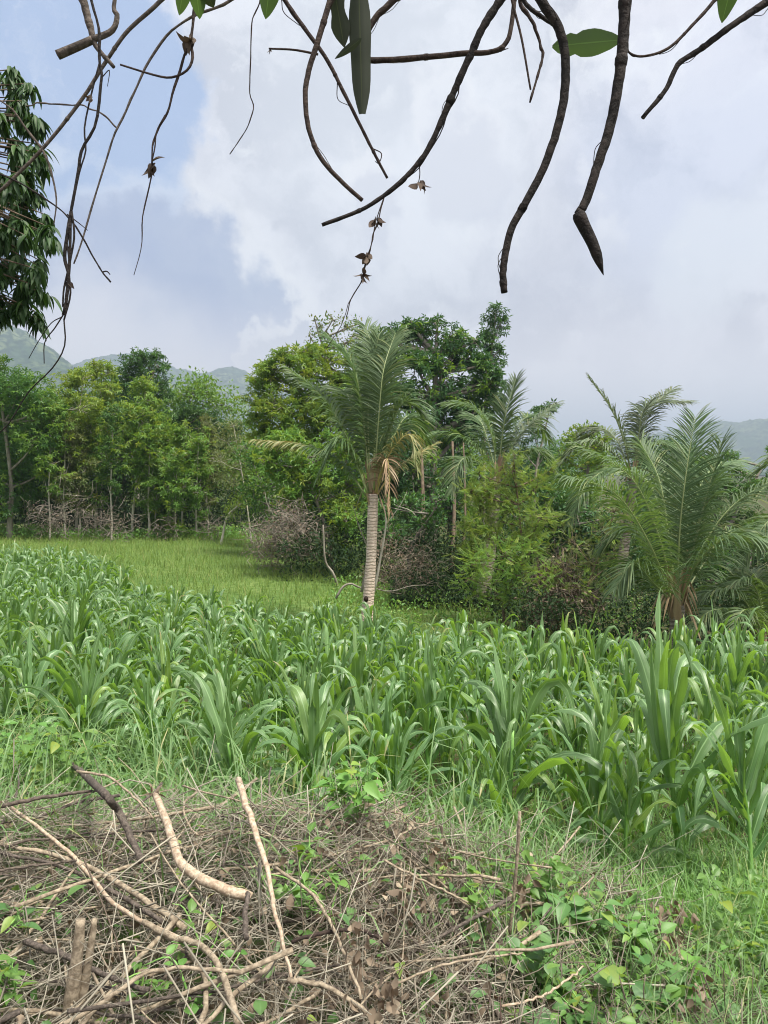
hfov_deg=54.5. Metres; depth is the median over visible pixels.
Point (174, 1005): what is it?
dry stick
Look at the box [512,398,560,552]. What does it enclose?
leafy tree
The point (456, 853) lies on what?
dry stick
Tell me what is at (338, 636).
corn plant
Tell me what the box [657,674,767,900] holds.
corn plant
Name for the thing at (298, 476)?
leafy tree
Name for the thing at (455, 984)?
dry stick
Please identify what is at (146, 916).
dry stick
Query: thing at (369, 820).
dry stick
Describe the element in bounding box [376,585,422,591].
fallen branch
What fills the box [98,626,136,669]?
corn plant
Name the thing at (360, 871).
dry stick
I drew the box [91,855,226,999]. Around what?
dry stick
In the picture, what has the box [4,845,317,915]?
dry stick
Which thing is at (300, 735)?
corn plant
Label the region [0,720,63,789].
leafy weed
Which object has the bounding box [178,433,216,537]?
slender tree
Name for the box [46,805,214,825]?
dry stick
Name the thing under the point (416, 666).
corn plant
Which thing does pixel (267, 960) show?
dry stick
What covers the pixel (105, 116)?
hanging vine
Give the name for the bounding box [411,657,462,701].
corn plant
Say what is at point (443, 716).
corn plant
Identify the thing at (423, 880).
long branch
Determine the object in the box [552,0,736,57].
hanging branch
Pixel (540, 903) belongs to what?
dry stick
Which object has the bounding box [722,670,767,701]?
corn plant
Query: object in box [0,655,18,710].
corn plant
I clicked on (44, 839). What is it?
dry stick
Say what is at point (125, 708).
corn plant
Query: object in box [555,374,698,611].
coconut palm
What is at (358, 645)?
corn plant
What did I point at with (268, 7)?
hanging leaf
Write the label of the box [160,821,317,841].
dry stick
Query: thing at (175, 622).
corn plant
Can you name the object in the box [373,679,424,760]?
corn plant
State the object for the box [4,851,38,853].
dry stick
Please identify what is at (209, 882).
peeled branch
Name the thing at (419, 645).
corn plant
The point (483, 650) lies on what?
corn plant
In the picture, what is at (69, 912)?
dry stick
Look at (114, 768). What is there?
tall grass
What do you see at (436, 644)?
corn plant
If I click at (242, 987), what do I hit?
dry stick
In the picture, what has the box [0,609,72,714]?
corn plant
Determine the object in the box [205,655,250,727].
corn plant
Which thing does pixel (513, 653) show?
corn plant
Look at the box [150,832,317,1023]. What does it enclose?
dry stick
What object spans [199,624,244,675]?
corn plant
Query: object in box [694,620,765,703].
corn plant
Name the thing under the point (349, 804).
dry stick
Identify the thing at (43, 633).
corn plant
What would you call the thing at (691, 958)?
leafy weed
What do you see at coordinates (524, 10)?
hanging vine
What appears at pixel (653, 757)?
corn plant
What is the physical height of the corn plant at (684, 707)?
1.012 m
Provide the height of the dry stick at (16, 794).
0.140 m
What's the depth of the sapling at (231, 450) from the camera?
35.77 m
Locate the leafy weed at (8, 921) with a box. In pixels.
[0,885,85,933]
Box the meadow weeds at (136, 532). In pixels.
[0,521,689,630]
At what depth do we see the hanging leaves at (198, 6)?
1.68 m
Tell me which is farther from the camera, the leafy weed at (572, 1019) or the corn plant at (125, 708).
the corn plant at (125, 708)
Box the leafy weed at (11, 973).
[0,954,34,1016]
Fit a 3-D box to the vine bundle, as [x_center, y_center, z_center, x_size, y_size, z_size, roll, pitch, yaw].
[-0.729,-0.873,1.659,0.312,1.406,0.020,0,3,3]
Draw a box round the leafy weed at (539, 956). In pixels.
[495,918,618,1010]
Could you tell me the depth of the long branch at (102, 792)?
3.45 m
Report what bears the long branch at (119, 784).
on the dry brush at (406, 988)
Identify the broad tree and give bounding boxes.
[233,337,391,559]
[362,313,508,557]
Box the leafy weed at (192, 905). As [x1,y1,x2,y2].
[171,894,233,959]
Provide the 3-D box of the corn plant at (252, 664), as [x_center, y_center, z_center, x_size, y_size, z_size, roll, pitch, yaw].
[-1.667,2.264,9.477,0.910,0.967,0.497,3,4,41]
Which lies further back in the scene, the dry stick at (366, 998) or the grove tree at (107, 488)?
the grove tree at (107, 488)
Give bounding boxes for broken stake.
[61,917,84,1023]
[76,918,97,1023]
[508,811,520,936]
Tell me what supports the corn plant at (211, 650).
on the ground at (228, 600)
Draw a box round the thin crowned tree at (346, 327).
[306,308,363,553]
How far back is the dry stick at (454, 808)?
4.53 m
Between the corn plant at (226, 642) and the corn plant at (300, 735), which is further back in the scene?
the corn plant at (226, 642)
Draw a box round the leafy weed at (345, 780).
[310,756,385,822]
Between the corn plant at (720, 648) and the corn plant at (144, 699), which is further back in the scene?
the corn plant at (720, 648)
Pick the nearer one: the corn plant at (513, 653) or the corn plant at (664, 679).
the corn plant at (664, 679)
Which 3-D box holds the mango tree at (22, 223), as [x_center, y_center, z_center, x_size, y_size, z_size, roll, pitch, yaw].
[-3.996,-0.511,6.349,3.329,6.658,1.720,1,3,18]
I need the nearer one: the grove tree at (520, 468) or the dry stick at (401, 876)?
the dry stick at (401, 876)
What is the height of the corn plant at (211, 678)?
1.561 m
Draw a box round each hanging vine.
[0,173,110,282]
[26,102,115,127]
[73,0,233,263]
[120,9,195,273]
[230,0,259,153]
[326,197,385,348]
[511,0,544,102]
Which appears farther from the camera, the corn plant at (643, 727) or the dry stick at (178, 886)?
the corn plant at (643, 727)
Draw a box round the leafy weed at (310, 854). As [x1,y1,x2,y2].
[261,822,370,898]
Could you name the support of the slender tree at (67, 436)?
on the ground at (228, 600)
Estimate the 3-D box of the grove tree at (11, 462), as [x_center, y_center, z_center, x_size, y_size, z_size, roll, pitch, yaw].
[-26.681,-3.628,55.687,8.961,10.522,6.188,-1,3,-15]
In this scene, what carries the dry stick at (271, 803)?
on the dry brush at (406, 988)
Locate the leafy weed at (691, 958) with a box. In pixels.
[670,945,738,1002]
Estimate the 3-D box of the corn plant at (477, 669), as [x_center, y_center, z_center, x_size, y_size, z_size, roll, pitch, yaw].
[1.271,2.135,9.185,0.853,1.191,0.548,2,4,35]
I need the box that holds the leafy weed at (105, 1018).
[96,1017,113,1023]
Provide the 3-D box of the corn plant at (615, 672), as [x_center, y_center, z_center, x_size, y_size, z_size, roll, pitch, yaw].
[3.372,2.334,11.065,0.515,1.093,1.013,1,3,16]
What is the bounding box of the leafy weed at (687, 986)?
[648,970,740,1023]
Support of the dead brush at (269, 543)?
on the ground at (228, 600)
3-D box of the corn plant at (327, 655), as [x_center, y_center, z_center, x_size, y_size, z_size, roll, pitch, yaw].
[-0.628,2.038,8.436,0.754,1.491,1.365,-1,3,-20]
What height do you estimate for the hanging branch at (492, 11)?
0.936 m
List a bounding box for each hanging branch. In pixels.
[0,0,164,224]
[268,0,387,178]
[303,0,362,201]
[321,0,505,226]
[331,0,516,113]
[498,0,569,293]
[521,0,551,25]
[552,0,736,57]
[573,0,631,274]
[641,0,767,119]
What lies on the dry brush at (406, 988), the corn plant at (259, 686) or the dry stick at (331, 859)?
the dry stick at (331, 859)
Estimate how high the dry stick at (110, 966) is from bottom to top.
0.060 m
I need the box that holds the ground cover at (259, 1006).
[2,797,767,1023]
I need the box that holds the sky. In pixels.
[0,0,767,440]
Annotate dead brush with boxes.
[23,478,230,543]
[234,482,339,574]
[355,524,453,598]
[511,539,611,635]
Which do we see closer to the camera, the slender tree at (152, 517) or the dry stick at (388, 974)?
the dry stick at (388, 974)
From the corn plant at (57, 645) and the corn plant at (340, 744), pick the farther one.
the corn plant at (57, 645)
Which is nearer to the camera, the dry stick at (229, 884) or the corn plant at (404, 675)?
the dry stick at (229, 884)
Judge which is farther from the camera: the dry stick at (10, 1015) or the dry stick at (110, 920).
the dry stick at (110, 920)
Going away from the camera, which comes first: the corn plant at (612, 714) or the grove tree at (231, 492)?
the corn plant at (612, 714)
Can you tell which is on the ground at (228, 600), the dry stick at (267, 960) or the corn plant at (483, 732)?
the corn plant at (483, 732)
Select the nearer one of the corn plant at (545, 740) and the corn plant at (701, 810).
the corn plant at (701, 810)
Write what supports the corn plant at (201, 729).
on the ground at (228, 600)
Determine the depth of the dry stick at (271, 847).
3.69 m
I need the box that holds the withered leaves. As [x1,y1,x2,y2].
[0,800,767,1023]
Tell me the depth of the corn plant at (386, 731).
6.53 m
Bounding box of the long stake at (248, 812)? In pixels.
[235,777,292,977]
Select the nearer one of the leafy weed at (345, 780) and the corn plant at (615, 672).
the leafy weed at (345, 780)
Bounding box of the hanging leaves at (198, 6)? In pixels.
[176,0,215,18]
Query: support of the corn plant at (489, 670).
on the ground at (228, 600)
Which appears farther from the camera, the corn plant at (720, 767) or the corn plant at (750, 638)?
the corn plant at (750, 638)
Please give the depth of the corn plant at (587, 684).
8.25 m
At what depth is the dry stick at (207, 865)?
3.42 m
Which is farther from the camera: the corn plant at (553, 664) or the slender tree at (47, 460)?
the slender tree at (47, 460)
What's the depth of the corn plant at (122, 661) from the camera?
8.28 m
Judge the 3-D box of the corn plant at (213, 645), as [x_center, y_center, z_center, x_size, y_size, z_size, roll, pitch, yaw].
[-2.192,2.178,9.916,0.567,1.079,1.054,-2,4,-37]
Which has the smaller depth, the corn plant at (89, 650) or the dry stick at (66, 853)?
the dry stick at (66, 853)
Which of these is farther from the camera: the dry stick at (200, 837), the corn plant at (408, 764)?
the corn plant at (408, 764)
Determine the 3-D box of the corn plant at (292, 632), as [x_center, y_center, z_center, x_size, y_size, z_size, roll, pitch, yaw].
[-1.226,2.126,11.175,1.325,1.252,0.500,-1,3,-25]
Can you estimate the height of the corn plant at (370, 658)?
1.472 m
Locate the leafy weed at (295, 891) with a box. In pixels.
[278,869,348,923]
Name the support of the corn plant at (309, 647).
on the ground at (228, 600)
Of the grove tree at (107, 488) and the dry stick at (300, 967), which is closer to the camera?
the dry stick at (300, 967)
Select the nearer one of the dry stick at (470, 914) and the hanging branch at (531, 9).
the hanging branch at (531, 9)
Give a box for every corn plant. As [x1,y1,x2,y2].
[0,606,103,721]
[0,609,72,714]
[0,616,12,638]
[0,620,43,672]
[0,628,71,741]
[0,632,19,666]
[0,641,33,726]
[0,642,109,732]
[0,646,43,715]
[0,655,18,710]
[0,677,52,742]
[2,591,78,664]
[3,639,41,663]
[8,620,67,671]
[11,655,65,733]
[16,676,123,766]
[20,662,95,733]
[27,627,79,717]
[28,623,144,743]
[30,650,135,752]
[34,568,141,660]
[34,630,73,721]
[36,592,120,656]
[40,628,154,743]
[47,580,132,653]
[58,642,137,751]
[62,629,112,676]
[71,625,93,670]
[76,646,149,719]
[77,627,142,672]
[79,617,143,698]
[80,610,144,693]
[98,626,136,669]
[100,663,197,777]
[100,684,191,772]
[100,696,195,782]
[108,646,137,732]
[116,649,192,718]
[117,612,196,692]
[118,657,205,735]
[119,612,202,703]
[123,639,198,741]
[127,621,192,687]
[132,591,203,665]
[134,642,194,726]
[141,632,197,737]
[147,621,204,666]
[153,637,282,761]
[166,688,287,796]
[171,628,265,740]
[175,648,253,724]
[175,658,252,711]
[180,640,246,713]
[185,641,245,704]
[186,669,306,806]
[187,624,239,670]
[187,637,224,698]
[188,659,254,749]
[188,704,239,768]
[191,638,228,664]
[198,657,289,792]
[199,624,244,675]
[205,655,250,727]
[214,596,302,679]
[214,661,287,763]
[226,618,318,716]
[229,630,295,683]
[230,653,321,730]
[231,620,289,682]
[236,629,259,666]
[236,644,357,767]
[237,655,299,724]
[241,674,310,750]
[243,661,272,722]
[243,671,350,834]
[249,705,386,811]
[250,718,341,799]
[251,683,381,799]
[272,618,358,718]
[272,696,309,757]
[279,613,324,674]
[279,654,352,767]
[284,632,314,714]
[287,618,317,680]
[290,610,323,648]
[290,633,349,709]
[291,636,383,689]
[301,624,320,645]
[302,634,368,711]
[315,620,364,668]
[316,623,374,718]
[316,667,351,743]
[327,665,438,786]
[329,614,349,676]
[333,722,456,822]
[334,617,412,711]
[335,642,373,687]
[337,621,414,765]
[337,682,397,785]
[341,614,383,659]
[345,636,458,728]
[349,680,447,808]
[352,655,486,796]
[352,708,432,813]
[361,671,367,695]
[362,655,391,696]
[366,640,419,708]
[366,644,448,757]
[369,614,449,705]
[369,661,418,736]
[372,631,433,694]
[372,637,399,674]
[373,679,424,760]
[389,629,428,719]
[395,635,450,721]
[396,625,473,718]
[397,631,479,773]
[406,639,489,747]
[407,625,435,652]
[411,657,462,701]
[414,692,578,847]
[419,631,624,871]
[421,691,482,816]
[430,617,496,713]
[435,631,462,678]
[436,620,491,681]
[436,651,561,792]
[439,674,493,771]
[440,620,492,704]
[440,665,454,717]
[440,714,490,821]
[442,641,527,724]
[446,679,489,777]
[449,637,519,722]
[450,718,561,846]
[454,619,482,679]
[458,621,547,732]
[464,622,535,699]
[472,693,567,812]
[474,630,494,674]
[478,644,492,683]
[484,654,566,749]
[490,642,518,677]
[493,642,531,687]
[497,624,574,719]
[498,623,543,681]
[502,611,572,709]
[507,735,597,834]
[512,679,571,764]
[514,634,543,672]
[518,648,549,677]
[520,662,548,707]
[524,685,585,772]
[527,677,570,746]
[529,700,599,779]
[529,709,638,857]
[537,693,634,801]
[538,640,582,714]
[542,612,584,672]
[544,639,593,747]
[547,642,623,707]
[548,651,602,716]
[553,628,571,686]
[554,662,627,746]
[554,738,713,879]
[555,651,663,846]
[560,607,616,681]
[565,691,593,770]
[566,625,626,704]
[572,629,634,702]
[578,648,638,732]
[578,688,706,861]
[579,655,640,732]
[580,673,637,758]
[587,633,633,672]
[593,673,643,743]
[594,637,625,683]
[597,728,684,863]
[598,637,648,707]
[611,627,662,712]
[612,703,651,790]
[615,625,680,683]
[616,637,645,701]
[621,680,685,746]
[623,586,767,884]
[623,693,705,747]
[624,643,654,691]
[625,635,651,652]
[626,731,661,803]
[632,749,734,853]
[637,710,714,791]
[645,617,692,713]
[653,709,705,759]
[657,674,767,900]
[664,724,723,828]
[680,614,714,666]
[680,694,757,847]
[681,670,735,810]
[681,676,700,751]
[684,642,713,699]
[685,596,764,665]
[686,634,711,718]
[687,673,756,738]
[688,681,725,726]
[688,702,767,824]
[689,650,730,718]
[692,642,721,700]
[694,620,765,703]
[695,669,767,758]
[696,635,766,706]
[704,606,766,658]
[712,732,767,869]
[720,743,767,819]
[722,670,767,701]
[723,641,767,713]
[724,683,767,730]
[729,628,765,667]
[731,679,767,770]
[731,689,767,777]
[737,692,766,707]
[741,619,767,693]
[743,634,767,699]
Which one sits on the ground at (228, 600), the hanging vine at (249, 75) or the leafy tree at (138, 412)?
the leafy tree at (138, 412)
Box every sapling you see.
[194,411,259,541]
[220,482,261,542]
[322,525,338,586]
[353,506,366,591]
[375,492,415,591]
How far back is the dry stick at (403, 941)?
2.90 m
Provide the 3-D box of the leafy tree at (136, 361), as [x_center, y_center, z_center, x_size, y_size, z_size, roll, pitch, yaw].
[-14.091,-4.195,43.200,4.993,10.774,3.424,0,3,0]
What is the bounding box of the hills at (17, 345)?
[0,325,767,475]
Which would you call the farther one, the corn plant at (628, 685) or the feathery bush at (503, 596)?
the feathery bush at (503, 596)
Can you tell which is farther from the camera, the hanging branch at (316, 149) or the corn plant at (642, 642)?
the corn plant at (642, 642)
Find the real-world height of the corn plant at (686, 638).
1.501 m
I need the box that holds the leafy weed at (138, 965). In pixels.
[112,946,172,999]
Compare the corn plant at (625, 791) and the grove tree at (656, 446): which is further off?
the grove tree at (656, 446)
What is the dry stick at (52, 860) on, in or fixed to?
on the dry brush at (406, 988)
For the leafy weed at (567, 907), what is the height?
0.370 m
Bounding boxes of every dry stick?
[0,764,20,828]
[0,779,120,841]
[0,806,38,978]
[0,824,265,872]
[0,829,140,869]
[0,849,123,875]
[0,856,126,890]
[0,867,75,971]
[0,873,143,887]
[0,875,130,922]
[0,894,111,926]
[0,901,233,930]
[0,905,105,925]
[0,915,194,952]
[0,936,132,947]
[0,1006,57,1015]
[0,1007,112,1023]
[0,1008,19,1023]
[1,813,126,884]
[2,917,60,985]
[3,979,144,995]
[4,830,331,936]
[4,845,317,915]
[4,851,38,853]
[6,835,239,861]
[8,793,119,838]
[9,917,30,948]
[10,845,292,908]
[13,828,249,909]
[16,937,70,957]
[21,788,173,834]
[24,777,257,886]
[24,813,196,946]
[37,828,177,836]
[39,873,98,933]
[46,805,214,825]
[48,1007,147,1022]
[53,992,153,1023]
[56,822,356,865]
[59,999,84,1023]
[63,947,81,1023]
[67,964,339,1013]
[80,913,181,1023]
[85,951,256,1016]
[89,866,134,927]
[91,782,162,863]
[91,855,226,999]
[91,972,119,1023]
[95,940,155,1023]
[100,909,113,997]
[103,840,134,866]
[104,757,149,859]
[104,947,357,964]
[106,831,169,922]
[107,947,293,1021]
[121,797,336,810]
[121,894,215,1023]
[130,864,253,868]
[140,975,344,1014]
[142,820,190,937]
[145,833,204,955]
[145,916,344,993]
[148,877,183,1023]
[149,923,187,1023]
[150,820,434,873]
[150,823,191,1022]
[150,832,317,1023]
[152,932,208,1023]
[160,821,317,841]
[173,855,278,926]
[175,962,353,982]
[177,820,334,933]
[179,800,201,886]
[182,785,368,819]
[182,791,198,835]
[183,803,302,857]
[194,806,263,874]
[195,882,275,939]
[197,835,227,1017]
[201,961,275,1023]
[204,935,298,1020]
[209,971,343,992]
[215,798,374,852]
[217,815,362,883]
[222,809,331,881]
[226,940,573,968]
[233,891,321,962]
[237,811,387,929]
[255,898,274,1017]
[257,974,331,1023]
[263,956,276,1015]
[264,792,406,818]
[264,868,389,875]
[266,796,345,1017]
[268,767,297,870]
[280,822,366,827]
[283,922,476,1016]
[292,936,333,985]
[297,896,510,1020]
[310,804,435,825]
[310,873,500,886]
[311,792,423,839]
[311,801,399,843]
[318,807,374,814]
[318,808,418,868]
[320,789,383,836]
[326,865,430,941]
[329,930,541,973]
[334,850,478,999]
[340,971,395,1023]
[352,837,432,916]
[352,881,466,945]
[365,777,377,896]
[365,826,490,921]
[380,822,419,858]
[381,829,551,868]
[392,952,527,1022]
[393,795,402,883]
[394,805,474,859]
[396,888,530,948]
[398,826,580,905]
[400,816,435,907]
[401,852,411,1022]
[403,851,484,860]
[419,876,593,978]
[427,820,504,883]
[430,918,491,1023]
[432,889,447,1018]
[435,899,544,907]
[438,806,465,871]
[451,829,511,910]
[453,984,638,1022]
[458,923,502,1019]
[476,941,623,1002]
[480,979,583,1013]
[484,906,551,1017]
[572,894,589,981]
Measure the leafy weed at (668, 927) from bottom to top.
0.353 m
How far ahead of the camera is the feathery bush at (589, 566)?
16.91 m
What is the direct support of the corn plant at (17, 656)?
on the ground at (228, 600)
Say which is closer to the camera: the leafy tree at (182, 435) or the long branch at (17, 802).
the long branch at (17, 802)
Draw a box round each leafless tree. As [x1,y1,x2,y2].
[417,447,424,565]
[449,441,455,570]
[461,443,465,575]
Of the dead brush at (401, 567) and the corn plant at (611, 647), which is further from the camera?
the dead brush at (401, 567)
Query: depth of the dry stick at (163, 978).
2.71 m
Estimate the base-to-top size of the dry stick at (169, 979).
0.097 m
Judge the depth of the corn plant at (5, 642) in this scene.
10.04 m
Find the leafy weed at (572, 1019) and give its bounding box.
[520,982,603,1023]
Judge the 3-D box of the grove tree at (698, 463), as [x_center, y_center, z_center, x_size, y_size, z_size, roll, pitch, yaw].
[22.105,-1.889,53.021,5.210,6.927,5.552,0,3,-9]
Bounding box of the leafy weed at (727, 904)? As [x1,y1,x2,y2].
[697,868,767,984]
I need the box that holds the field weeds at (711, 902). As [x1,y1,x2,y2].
[0,636,767,942]
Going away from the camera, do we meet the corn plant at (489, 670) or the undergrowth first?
the corn plant at (489, 670)
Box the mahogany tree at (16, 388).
[0,354,76,539]
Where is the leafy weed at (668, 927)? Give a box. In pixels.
[615,886,676,972]
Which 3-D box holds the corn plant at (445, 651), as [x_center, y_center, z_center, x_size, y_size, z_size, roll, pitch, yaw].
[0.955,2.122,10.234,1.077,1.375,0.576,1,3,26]
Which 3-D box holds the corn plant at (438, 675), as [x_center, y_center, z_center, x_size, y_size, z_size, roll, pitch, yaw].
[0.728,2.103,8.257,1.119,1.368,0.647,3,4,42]
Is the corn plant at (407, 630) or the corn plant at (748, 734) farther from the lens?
the corn plant at (407, 630)
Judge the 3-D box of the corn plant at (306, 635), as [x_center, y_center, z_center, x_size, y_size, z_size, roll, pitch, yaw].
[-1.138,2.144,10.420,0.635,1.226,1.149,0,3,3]
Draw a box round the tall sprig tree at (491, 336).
[461,300,511,524]
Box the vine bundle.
[0,0,109,432]
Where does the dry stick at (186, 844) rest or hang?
on the dry brush at (406, 988)
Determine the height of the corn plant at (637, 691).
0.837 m
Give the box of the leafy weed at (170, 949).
[143,941,247,1016]
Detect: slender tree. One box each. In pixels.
[13,436,52,532]
[26,403,73,539]
[45,416,84,537]
[62,424,100,531]
[80,417,117,532]
[93,398,134,539]
[130,423,163,537]
[130,446,174,533]
[153,426,187,525]
[154,444,200,539]
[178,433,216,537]
[184,413,226,535]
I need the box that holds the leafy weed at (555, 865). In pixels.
[485,837,574,919]
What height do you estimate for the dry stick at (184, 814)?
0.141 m
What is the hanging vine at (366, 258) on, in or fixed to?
hanging from the hanging branch at (492, 11)
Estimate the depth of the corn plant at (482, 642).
10.95 m
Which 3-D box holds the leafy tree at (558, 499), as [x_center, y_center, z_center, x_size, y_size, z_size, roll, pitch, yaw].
[5.937,0.922,24.257,6.551,4.582,3.033,0,3,0]
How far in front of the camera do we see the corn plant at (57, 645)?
8.83 m
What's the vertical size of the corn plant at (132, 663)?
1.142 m
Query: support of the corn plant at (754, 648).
on the ground at (228, 600)
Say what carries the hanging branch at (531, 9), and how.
hanging from the overhead limb
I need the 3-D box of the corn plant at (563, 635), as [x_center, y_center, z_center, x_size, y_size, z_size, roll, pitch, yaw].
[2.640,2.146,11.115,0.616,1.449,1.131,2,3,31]
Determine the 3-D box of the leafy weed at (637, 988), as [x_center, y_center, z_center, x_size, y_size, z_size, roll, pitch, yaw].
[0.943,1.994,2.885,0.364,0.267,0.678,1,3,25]
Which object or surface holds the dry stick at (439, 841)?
on the dry brush at (406, 988)
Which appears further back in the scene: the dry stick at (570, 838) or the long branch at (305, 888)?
the dry stick at (570, 838)
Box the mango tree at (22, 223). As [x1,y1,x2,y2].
[0,66,62,340]
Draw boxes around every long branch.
[0,790,95,807]
[0,842,187,931]
[0,850,164,924]
[0,859,76,871]
[10,806,178,935]
[22,937,149,991]
[63,965,242,1023]
[68,759,143,863]
[76,770,153,818]
[141,919,241,1023]
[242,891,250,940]
[274,866,361,1000]
[287,977,381,1023]
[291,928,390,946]
[384,859,479,909]
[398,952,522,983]
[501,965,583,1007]
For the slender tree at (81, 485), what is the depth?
38.14 m
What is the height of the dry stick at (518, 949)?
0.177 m
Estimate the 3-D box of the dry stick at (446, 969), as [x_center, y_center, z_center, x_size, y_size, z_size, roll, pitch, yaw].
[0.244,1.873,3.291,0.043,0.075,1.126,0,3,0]
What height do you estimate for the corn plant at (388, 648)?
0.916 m
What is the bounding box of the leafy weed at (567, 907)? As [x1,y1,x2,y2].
[530,878,626,961]
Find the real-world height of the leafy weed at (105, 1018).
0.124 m
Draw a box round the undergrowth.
[0,466,767,651]
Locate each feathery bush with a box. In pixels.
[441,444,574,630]
[447,534,561,624]
[528,497,640,632]
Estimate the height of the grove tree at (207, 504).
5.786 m
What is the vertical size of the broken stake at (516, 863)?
0.598 m
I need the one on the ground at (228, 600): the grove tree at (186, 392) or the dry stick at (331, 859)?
the grove tree at (186, 392)
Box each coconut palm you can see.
[248,316,441,620]
[407,369,564,609]
[546,403,767,648]
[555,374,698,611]
[685,563,767,660]
[724,446,767,577]
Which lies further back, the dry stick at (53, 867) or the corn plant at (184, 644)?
the corn plant at (184, 644)
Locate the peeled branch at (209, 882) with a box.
[144,783,252,901]
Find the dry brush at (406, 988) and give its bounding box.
[0,735,767,1023]
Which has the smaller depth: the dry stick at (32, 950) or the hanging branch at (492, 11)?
the hanging branch at (492, 11)
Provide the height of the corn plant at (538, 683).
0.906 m
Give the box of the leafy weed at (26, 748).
[0,712,115,815]
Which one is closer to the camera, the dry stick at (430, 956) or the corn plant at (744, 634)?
the dry stick at (430, 956)
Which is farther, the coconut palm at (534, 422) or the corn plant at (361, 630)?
the coconut palm at (534, 422)
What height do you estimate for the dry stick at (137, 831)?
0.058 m
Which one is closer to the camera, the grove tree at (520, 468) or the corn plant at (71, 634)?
the corn plant at (71, 634)
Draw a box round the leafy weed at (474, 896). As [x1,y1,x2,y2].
[450,856,519,936]
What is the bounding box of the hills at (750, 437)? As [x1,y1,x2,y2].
[72,351,767,470]
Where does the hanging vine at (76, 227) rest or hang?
hanging from the vine bundle
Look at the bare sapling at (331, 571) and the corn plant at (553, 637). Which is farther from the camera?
the bare sapling at (331, 571)
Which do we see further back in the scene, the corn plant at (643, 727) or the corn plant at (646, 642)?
the corn plant at (646, 642)
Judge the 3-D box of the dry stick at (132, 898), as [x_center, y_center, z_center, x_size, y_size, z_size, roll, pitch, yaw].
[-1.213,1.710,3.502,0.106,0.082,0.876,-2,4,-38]
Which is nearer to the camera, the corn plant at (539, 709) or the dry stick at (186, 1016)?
the dry stick at (186, 1016)
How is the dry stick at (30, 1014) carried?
on the dry brush at (406, 988)
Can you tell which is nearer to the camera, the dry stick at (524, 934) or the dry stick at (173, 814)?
the dry stick at (524, 934)
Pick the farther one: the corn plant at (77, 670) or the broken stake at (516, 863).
the corn plant at (77, 670)
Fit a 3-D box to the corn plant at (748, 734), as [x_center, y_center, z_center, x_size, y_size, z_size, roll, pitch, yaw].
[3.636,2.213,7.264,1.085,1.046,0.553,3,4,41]
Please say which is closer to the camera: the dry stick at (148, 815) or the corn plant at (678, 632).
the dry stick at (148, 815)
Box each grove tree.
[0,383,95,523]
[1,445,67,517]
[56,459,131,519]
[57,367,174,516]
[129,366,262,521]
[174,468,225,522]
[222,431,284,519]
[279,426,330,508]
[321,446,371,519]
[378,445,429,518]
[411,440,481,523]
[465,450,539,530]
[516,431,580,518]
[563,437,614,522]
[617,433,707,526]
[668,438,731,523]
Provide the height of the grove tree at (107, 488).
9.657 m
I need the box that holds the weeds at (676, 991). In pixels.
[0,729,767,1023]
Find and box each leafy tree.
[111,345,178,528]
[111,371,175,534]
[155,420,214,525]
[168,402,248,527]
[228,437,330,545]
[249,424,378,570]
[366,481,457,573]
[469,470,656,588]
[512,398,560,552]
[546,420,618,560]
[661,519,767,606]
[688,445,767,547]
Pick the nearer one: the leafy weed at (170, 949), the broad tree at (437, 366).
the leafy weed at (170, 949)
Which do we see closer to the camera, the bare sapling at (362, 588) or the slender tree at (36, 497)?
the bare sapling at (362, 588)
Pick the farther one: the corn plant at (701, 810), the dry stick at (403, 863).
the corn plant at (701, 810)
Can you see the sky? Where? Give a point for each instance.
(237, 256)
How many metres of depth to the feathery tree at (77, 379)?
38.24 m
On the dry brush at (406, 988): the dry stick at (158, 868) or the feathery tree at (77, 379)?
the dry stick at (158, 868)
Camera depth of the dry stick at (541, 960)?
3.21 m
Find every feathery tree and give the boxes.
[43,366,107,529]
[78,358,127,529]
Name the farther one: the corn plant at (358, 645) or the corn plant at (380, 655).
the corn plant at (358, 645)
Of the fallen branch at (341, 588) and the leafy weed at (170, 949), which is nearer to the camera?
the leafy weed at (170, 949)
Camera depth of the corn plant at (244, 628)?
9.74 m
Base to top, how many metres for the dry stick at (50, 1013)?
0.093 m
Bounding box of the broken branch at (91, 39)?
[55,0,119,68]
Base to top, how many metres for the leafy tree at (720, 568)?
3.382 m
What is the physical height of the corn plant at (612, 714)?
1.573 m
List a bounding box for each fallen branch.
[335,583,360,598]
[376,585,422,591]
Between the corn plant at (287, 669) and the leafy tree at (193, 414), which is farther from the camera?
the leafy tree at (193, 414)
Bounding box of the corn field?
[0,541,614,684]
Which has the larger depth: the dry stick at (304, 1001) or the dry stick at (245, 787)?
the dry stick at (245, 787)
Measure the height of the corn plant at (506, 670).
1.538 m
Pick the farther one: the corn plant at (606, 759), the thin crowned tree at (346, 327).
the thin crowned tree at (346, 327)
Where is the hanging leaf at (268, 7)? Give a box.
[260,0,278,18]
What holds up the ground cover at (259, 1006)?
on the ground at (228, 600)
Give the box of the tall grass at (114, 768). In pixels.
[0,676,767,1023]
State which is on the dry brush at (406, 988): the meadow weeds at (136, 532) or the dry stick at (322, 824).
the dry stick at (322, 824)
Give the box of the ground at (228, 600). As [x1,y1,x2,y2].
[0,476,767,1023]
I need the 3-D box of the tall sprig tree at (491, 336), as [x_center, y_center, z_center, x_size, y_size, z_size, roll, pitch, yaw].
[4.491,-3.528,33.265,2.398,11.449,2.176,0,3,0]
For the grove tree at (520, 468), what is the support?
on the ground at (228, 600)
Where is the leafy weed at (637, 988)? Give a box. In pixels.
[577,953,678,1023]
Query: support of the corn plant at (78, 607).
on the ground at (228, 600)

